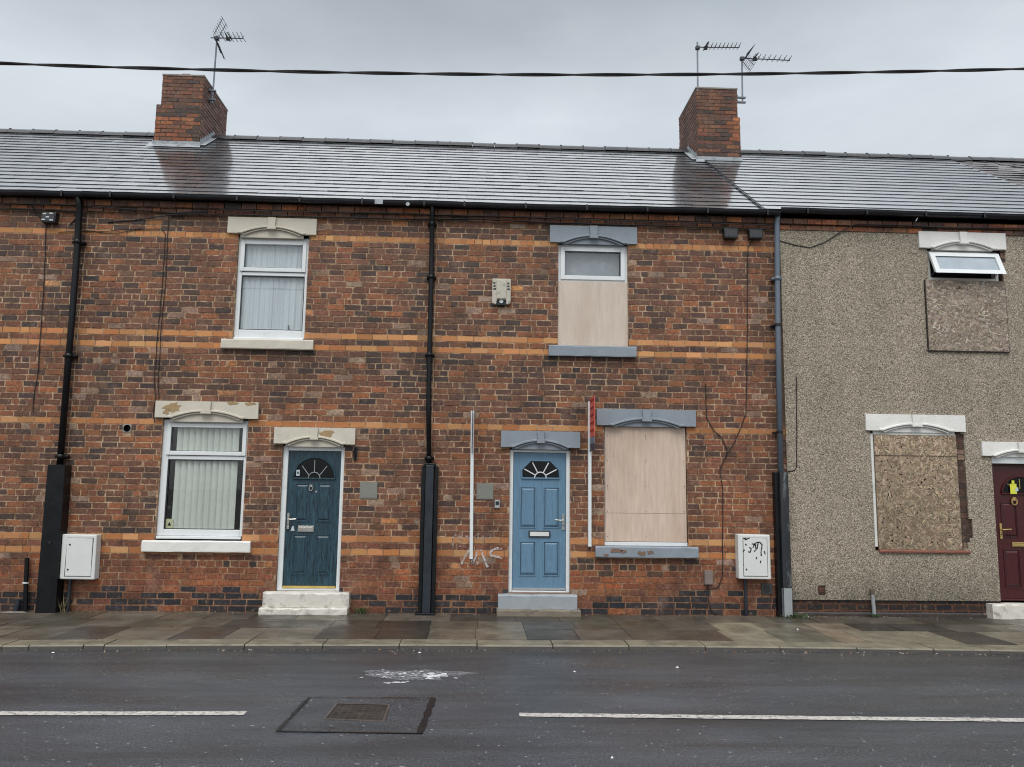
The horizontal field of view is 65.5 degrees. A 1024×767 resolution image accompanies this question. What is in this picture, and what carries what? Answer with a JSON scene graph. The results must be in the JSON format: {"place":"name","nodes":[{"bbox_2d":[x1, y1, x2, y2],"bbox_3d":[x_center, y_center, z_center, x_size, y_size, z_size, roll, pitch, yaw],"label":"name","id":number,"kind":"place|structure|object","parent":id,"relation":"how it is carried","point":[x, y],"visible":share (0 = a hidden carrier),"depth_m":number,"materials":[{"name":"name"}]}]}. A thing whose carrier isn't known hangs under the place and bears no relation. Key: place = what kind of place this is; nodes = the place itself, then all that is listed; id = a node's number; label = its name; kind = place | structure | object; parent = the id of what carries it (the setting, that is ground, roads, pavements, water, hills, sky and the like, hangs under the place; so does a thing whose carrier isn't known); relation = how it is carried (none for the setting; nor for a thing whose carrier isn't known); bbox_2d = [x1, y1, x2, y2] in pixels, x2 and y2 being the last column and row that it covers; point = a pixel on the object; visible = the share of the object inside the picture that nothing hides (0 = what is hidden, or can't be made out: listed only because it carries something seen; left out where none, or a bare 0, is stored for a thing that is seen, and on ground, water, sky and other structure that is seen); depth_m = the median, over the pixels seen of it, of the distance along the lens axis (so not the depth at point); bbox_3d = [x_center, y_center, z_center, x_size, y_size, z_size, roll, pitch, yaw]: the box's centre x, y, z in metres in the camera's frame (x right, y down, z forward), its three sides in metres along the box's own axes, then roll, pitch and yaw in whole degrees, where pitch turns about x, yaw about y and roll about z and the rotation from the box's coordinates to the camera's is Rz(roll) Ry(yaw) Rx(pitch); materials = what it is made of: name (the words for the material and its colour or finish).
{"place":"outdoors","nodes":[
{"label":"outdoors","id":0,"kind":"place"},
{"bbox_2d":[1,611,26,612],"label":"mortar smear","id":1,"kind":"object","parent":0,"point":[14,612],"visible":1,"depth_m":10.93},
{"bbox_2d":[0,647,1023,766],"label":"road","id":2,"kind":"structure","parent":0,"point":[475,719],"depth_m":6.76,"materials":[{"name":"grey asphalt"}]},
{"bbox_2d":[0,711,246,714],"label":"road marking","id":3,"kind":"object","parent":2,"relation":"on","point":[122,712],"visible":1,"depth_m":6.38,"materials":[{"name":"paint"}]},
{"bbox_2d":[280,698,429,733],"bbox_3d":[-1.221,2.675,6.441,1.110,0.001,1.020,1,-8,-2],"label":"road patch","id":4,"kind":"object","parent":2,"relation":"on","point":[404,715],"visible":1,"depth_m":6.34,"materials":[{"name":"grey asphalt"}]},
{"bbox_2d":[275,697,435,732],"bbox_3d":[-1.218,2.671,6.442,1.154,0.001,1.039,1,-8,-2],"label":"tar seam","id":5,"kind":"object","parent":4,"relation":"on","point":[426,715],"visible":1,"depth_m":6.42,"materials":[{"name":"black asphalt"}]},
{"bbox_2d":[322,703,390,721],"bbox_3d":[-1.254,2.676,6.484,0.492,0.012,0.538,1,-8,-2],"label":"manhole cover","id":6,"kind":"object","parent":4,"relation":"on","point":[362,712],"visible":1,"depth_m":6.46,"materials":[{"name":"metal"}]},
{"bbox_2d":[360,669,446,683],"bbox_3d":[-0.999,2.849,7.754,0.955,0.003,0.577,1,-8,-2],"label":"paint spill","id":7,"kind":"object","parent":2,"relation":"on","point":[431,674],"visible":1,"depth_m":7.79,"materials":[{"name":"white paint"}]},
{"bbox_2d":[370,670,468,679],"bbox_3d":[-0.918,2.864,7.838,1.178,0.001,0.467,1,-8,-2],"label":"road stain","id":8,"kind":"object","parent":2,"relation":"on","point":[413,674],"visible":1,"depth_m":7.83,"materials":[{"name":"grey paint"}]},
{"bbox_2d":[1,611,1019,656],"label":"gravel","id":9,"kind":"structure","parent":2,"relation":"on","point":[581,651],"depth_m":9.14,"materials":[{"name":"grey gravel"}]},
{"bbox_2d":[0,639,1023,654],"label":"kerb","id":10,"kind":"structure","parent":2,"relation":"on","point":[95,644],"depth_m":9.21,"materials":[{"name":"concrete"}]},
{"bbox_2d":[519,713,1023,721],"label":"road marking","id":11,"kind":"object","parent":2,"relation":"on","point":[767,717],"visible":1,"depth_m":6.50,"materials":[{"name":"paint"}]},
{"bbox_2d":[0,611,1023,644],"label":"pavement","id":12,"kind":"structure","parent":0,"point":[96,625],"depth_m":10.29,"materials":[{"name":"grey concrete"}]},
{"bbox_2d":[13,558,29,611],"bbox_3d":[-6.822,2.806,11.116,0.195,0.735,0.083,1,-8,-2],"label":"standpipe","id":13,"kind":"object","parent":12,"relation":"on","point":[25,583],"visible":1,"depth_m":11.08,"materials":[{"name":"black metal"}]},
{"bbox_2d":[58,594,69,611],"bbox_3d":[-6.211,3.037,11.088,0.196,0.278,0.120,3,-8,-17],"label":"weed","id":14,"kind":"object","parent":12,"relation":"on","point":[64,605],"visible":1,"depth_m":11.05,"materials":[{"name":"green plant"}]},
{"bbox_2d":[0,128,223,612],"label":"terraced house","id":15,"kind":"structure","parent":12,"relation":"on","point":[42,166],"depth_m":11.64,"materials":[{"name":"brick"}]},
{"bbox_2d":[32,224,46,411],"bbox_3d":[-6.902,-0.984,11.655,0.091,2.820,0.012,1,-8,-2],"label":"wall cable","id":16,"kind":"object","parent":15,"relation":"attached to","point":[41,318],"depth_m":11.64,"materials":[{"name":"black rubber"}]},
{"bbox_2d":[41,212,58,223],"bbox_3d":[-6.851,-2.451,11.807,0.219,0.160,0.112,1,-8,-2],"label":"junction box","id":17,"kind":"object","parent":15,"relation":"attached to","point":[49,217],"visible":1,"depth_m":11.76,"materials":[{"name":"black plastic"}]},
{"bbox_2d":[62,74,450,615],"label":"terraced house","id":18,"kind":"structure","parent":12,"relation":"on","point":[297,356],"depth_m":11.69,"materials":[{"name":"brick"}]},
{"bbox_2d":[60,534,100,611],"bbox_3d":[-6.056,2.649,11.144,0.487,1.066,0.165,1,-8,-2],"label":"meter box","id":19,"kind":"object","parent":18,"relation":"attached to","point":[80,556],"visible":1,"depth_m":11.11,"materials":[{"name":"plastic"}]},
{"bbox_2d":[65,538,92,575],"bbox_3d":[-6.037,2.419,11.101,0.362,0.520,0.017,1,-8,-2],"label":"door","id":20,"kind":"structure","parent":19,"relation":"in","point":[79,550],"depth_m":11.10,"materials":[{"name":"plastic"}]},
{"bbox_2d":[58,216,168,422],"bbox_3d":[-5.931,-1.006,11.699,1.650,3.142,0.010,1,-8,-2],"label":"wall cable","id":21,"kind":"object","parent":18,"relation":"attached to","point":[160,298],"depth_m":11.79,"materials":[{"name":"black rubber"}]},
{"bbox_2d":[141,401,258,552],"bbox_3d":[-4.462,1.326,11.492,1.518,2.158,0.238,1,-8,-2],"label":"window","id":22,"kind":"structure","parent":18,"relation":"in","point":[207,453],"depth_m":11.54,"materials":[{"name":"white plastic"}]},
{"bbox_2d":[208,16,245,103],"bbox_3d":[-5.653,-6.356,15.728,0.640,1.728,0.400,1,-8,-2],"label":"tv aerial","id":23,"kind":"object","parent":18,"relation":"attached to","point":[216,39],"visible":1,"depth_m":15.74,"materials":[{"name":"metal"}]},
{"bbox_2d":[220,217,316,350],"bbox_3d":[-3.592,-1.488,11.894,1.353,1.998,0.231,1,-8,-2],"label":"window","id":24,"kind":"structure","parent":18,"relation":"in","point":[270,308],"depth_m":11.95,"materials":[{"name":"white plastic"}]},
{"bbox_2d":[258,427,355,614],"bbox_3d":[-2.897,1.946,11.412,1.236,2.632,0.331,1,-8,-2],"label":"front door","id":25,"kind":"structure","parent":18,"relation":"in","point":[309,551],"depth_m":11.51,"materials":[{"name":"paint"}]},
{"bbox_2d":[353,446,357,460],"bbox_3d":[-2.278,1.015,11.510,0.060,0.220,0.183,1,-8,-2],"label":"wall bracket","id":26,"kind":"object","parent":18,"relation":"attached to","point":[355,449],"depth_m":11.58,"materials":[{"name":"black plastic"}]},
{"bbox_2d":[359,482,377,498],"bbox_3d":[-2.078,1.545,11.533,0.252,0.240,0.014,1,-8,-2],"label":"wall plaque","id":27,"kind":"object","parent":18,"relation":"attached to","point":[368,490],"depth_m":11.53,"materials":[{"name":"grey plastic"}]},
{"bbox_2d":[0,203,772,228],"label":"wall cable","id":28,"kind":"object","parent":18,"relation":"attached to","point":[176,213],"depth_m":12.02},
{"bbox_2d":[353,607,367,613],"bbox_3d":[-2.119,3.206,11.244,0.267,0.091,0.144,1,-8,-2],"label":"weed","id":29,"kind":"object","parent":12,"relation":"on","point":[361,610],"visible":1,"depth_m":11.24,"materials":[{"name":"green plant"}]},
{"bbox_2d":[431,87,792,617],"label":"terraced house","id":30,"kind":"structure","parent":12,"relation":"on","point":[639,333],"depth_m":11.89,"materials":[{"name":"brick"}]},
{"bbox_2d":[469,409,473,558],"bbox_3d":[-0.575,1.436,11.375,0.070,2.135,0.478,1,-8,-2],"label":"pole","id":31,"kind":"object","parent":30,"relation":"attached to","point":[471,482],"visible":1,"depth_m":11.54,"materials":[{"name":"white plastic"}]},
{"bbox_2d":[476,483,492,498],"bbox_3d":[-0.394,1.571,11.601,0.244,0.230,0.014,1,-8,-2],"label":"wall plaque","id":32,"kind":"object","parent":30,"relation":"attached to","point":[484,490],"depth_m":11.60,"materials":[{"name":"grey plastic"}]},
{"bbox_2d":[495,500,499,507],"bbox_3d":[-0.215,1.751,11.571,0.075,0.120,0.042,1,-8,-2],"label":"doorbell","id":33,"kind":"object","parent":30,"relation":"attached to","point":[497,503],"visible":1,"depth_m":11.55,"materials":[{"name":"white plastic"}]},
{"bbox_2d":[492,279,510,305],"bbox_3d":[-0.159,-1.373,11.954,0.278,0.395,0.100,1,-8,-2],"label":"alarm box","id":34,"kind":"object","parent":30,"relation":"attached to","point":[501,292],"visible":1,"depth_m":11.92,"materials":[{"name":"white plastic"}]},
{"bbox_2d":[496,431,580,616],"bbox_3d":[0.391,2.006,11.539,1.195,2.632,0.339,1,-8,-2],"label":"front door","id":35,"kind":"structure","parent":30,"relation":"in","point":[539,496],"depth_m":11.64,"materials":[{"name":"blue paint"}]},
{"bbox_2d":[588,395,594,546],"bbox_3d":[1.148,1.268,11.449,0.048,2.148,0.518,1,-8,-2],"label":"sign board","id":36,"kind":"object","parent":30,"relation":"attached to","point":[591,425],"visible":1,"depth_m":11.59,"materials":[{"name":"white plastic"}]},
{"bbox_2d":[548,225,636,357],"bbox_3d":[1.224,-1.392,12.092,1.343,2.015,0.244,1,-8,-2],"label":"window","id":37,"kind":"structure","parent":30,"relation":"in","point":[593,285],"depth_m":12.09,"materials":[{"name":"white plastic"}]},
{"bbox_2d":[595,408,698,557],"bbox_3d":[1.965,1.460,11.737,1.503,2.156,0.222,1,-8,-2],"label":"window","id":38,"kind":"structure","parent":30,"relation":"in","point":[645,450],"depth_m":11.75,"materials":[{"name":"beige wood"}]},
{"bbox_2d":[703,570,712,584],"bbox_3d":[2.847,2.812,11.549,0.124,0.200,0.066,1,-8,-2],"label":"service box","id":39,"kind":"object","parent":30,"relation":"attached to","point":[708,577],"visible":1,"depth_m":11.52,"materials":[{"name":"grey plastic"}]},
{"bbox_2d":[695,41,740,90],"bbox_3d":[4.104,-6.324,15.879,0.891,1.040,0.290,1,-8,-2],"label":"tv aerial","id":40,"kind":"object","parent":30,"relation":"attached to","point":[705,47],"visible":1,"depth_m":15.90,"materials":[{"name":"metal"}]},
{"bbox_2d":[705,240,752,614],"bbox_3d":[3.248,0.563,11.880,0.856,5.610,0.011,1,-8,-2],"label":"wall cable","id":41,"kind":"object","parent":30,"relation":"attached to","point":[708,589],"depth_m":11.85,"materials":[{"name":"black rubber"}]},
{"bbox_2d":[722,228,737,239],"bbox_3d":[3.348,-2.293,12.220,0.224,0.160,0.106,1,-8,-2],"label":"junction box","id":42,"kind":"object","parent":30,"relation":"attached to","point":[729,233],"visible":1,"depth_m":12.17,"materials":[{"name":"black plastic"}]},
{"bbox_2d":[735,534,770,615],"bbox_3d":[3.494,2.775,11.531,0.470,1.167,0.165,1,-8,-2],"label":"meter box","id":43,"kind":"object","parent":30,"relation":"attached to","point":[752,556],"visible":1,"depth_m":11.50,"materials":[{"name":"plastic"}]},
{"bbox_2d":[743,537,767,575],"bbox_3d":[3.506,2.498,11.493,0.360,0.549,0.017,1,-8,-2],"label":"door","id":44,"kind":"structure","parent":43,"relation":"in","point":[754,549],"depth_m":11.49,"materials":[{"name":"plastic"}]},
{"bbox_2d":[747,229,762,239],"bbox_3d":[3.735,-2.285,12.235,0.218,0.150,0.106,1,-8,-2],"label":"junction box","id":45,"kind":"object","parent":30,"relation":"attached to","point":[754,234],"visible":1,"depth_m":12.19,"materials":[{"name":"black plastic"}]},
{"bbox_2d":[737,46,791,103],"bbox_3d":[5.033,-6.169,16.003,1.140,1.168,0.400,1,-8,-2],"label":"tv aerial","id":46,"kind":"object","parent":30,"relation":"attached to","point":[743,58],"visible":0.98,"depth_m":16.02,"materials":[{"name":"metal"}]},
{"bbox_2d":[781,613,812,618],"bbox_3d":[4.069,3.322,11.381,0.471,0.058,0.194,1,-8,-2],"label":"weed","id":47,"kind":"object","parent":12,"relation":"on","point":[795,616],"visible":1,"depth_m":11.37,"materials":[{"name":"green plant"}]},
{"bbox_2d":[679,149,1023,619],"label":"terraced house","id":48,"kind":"structure","parent":12,"relation":"on","point":[902,348],"depth_m":12.06,"materials":[{"name":"concrete"}]},
{"bbox_2d":[788,376,796,471],"bbox_3d":[4.188,0.600,11.899,0.186,1.428,0.012,1,-8,-2],"label":"wall cable","id":49,"kind":"object","parent":48,"relation":"attached to","point":[796,426],"depth_m":11.89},
{"bbox_2d":[780,224,1023,247],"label":"wall cable","id":50,"kind":"object","parent":48,"relation":"attached to","point":[899,225],"depth_m":12.31,"materials":[{"name":"black rubber"}]},
{"bbox_2d":[865,414,970,552],"bbox_3d":[6.045,1.485,11.888,1.526,2.040,0.206,1,-8,-2],"label":"window","id":51,"kind":"structure","parent":48,"relation":"in","point":[916,500],"depth_m":11.86,"materials":[{"name":"brown wood"}]},
{"bbox_2d":[918,231,1009,352],"bbox_3d":[6.976,-1.402,12.359,1.379,1.884,0.501,1,-8,-2],"label":"window","id":52,"kind":"structure","parent":48,"relation":"in","point":[966,310],"depth_m":12.24,"materials":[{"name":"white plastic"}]},
{"bbox_2d":[980,442,1023,619],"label":"front door","id":53,"kind":"structure","parent":48,"relation":"in","point":[1007,458],"depth_m":11.93,"materials":[{"name":"red wood"}]},
{"bbox_2d":[1010,480,1018,493],"bbox_3d":[7.559,1.561,11.991,0.125,0.200,0.008,1,-8,-2],"label":"tag","id":54,"kind":"object","parent":53,"relation":"attached to","point":[1013,488],"visible":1,"depth_m":11.99,"materials":[{"name":"yellow paper"}]},
{"bbox_2d":[870,589,875,616],"bbox_3d":[5.247,3.190,11.573,0.075,0.402,0.061,1,-8,-2],"label":"waste pipe","id":55,"kind":"object","parent":12,"relation":"on","point":[872,592],"visible":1,"depth_m":11.56,"materials":[{"name":"grey paint"}]},
{"bbox_2d":[873,156,1023,535],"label":"terraced house","id":56,"kind":"structure","parent":12,"relation":"on","point":[1010,170],"depth_m":16.02,"materials":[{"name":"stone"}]},
{"bbox_2d":[0,61,1023,76],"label":"overhead cable","id":57,"kind":"object","parent":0,"point":[492,74],"visible":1,"depth_m":7.88,"materials":[{"name":"black rubber"}]},
{"bbox_2d":[0,0,1023,219],"label":"sky","id":58,"kind":"structure","parent":0,"point":[954,114],"materials":[{"name":"grey"}]}
]}

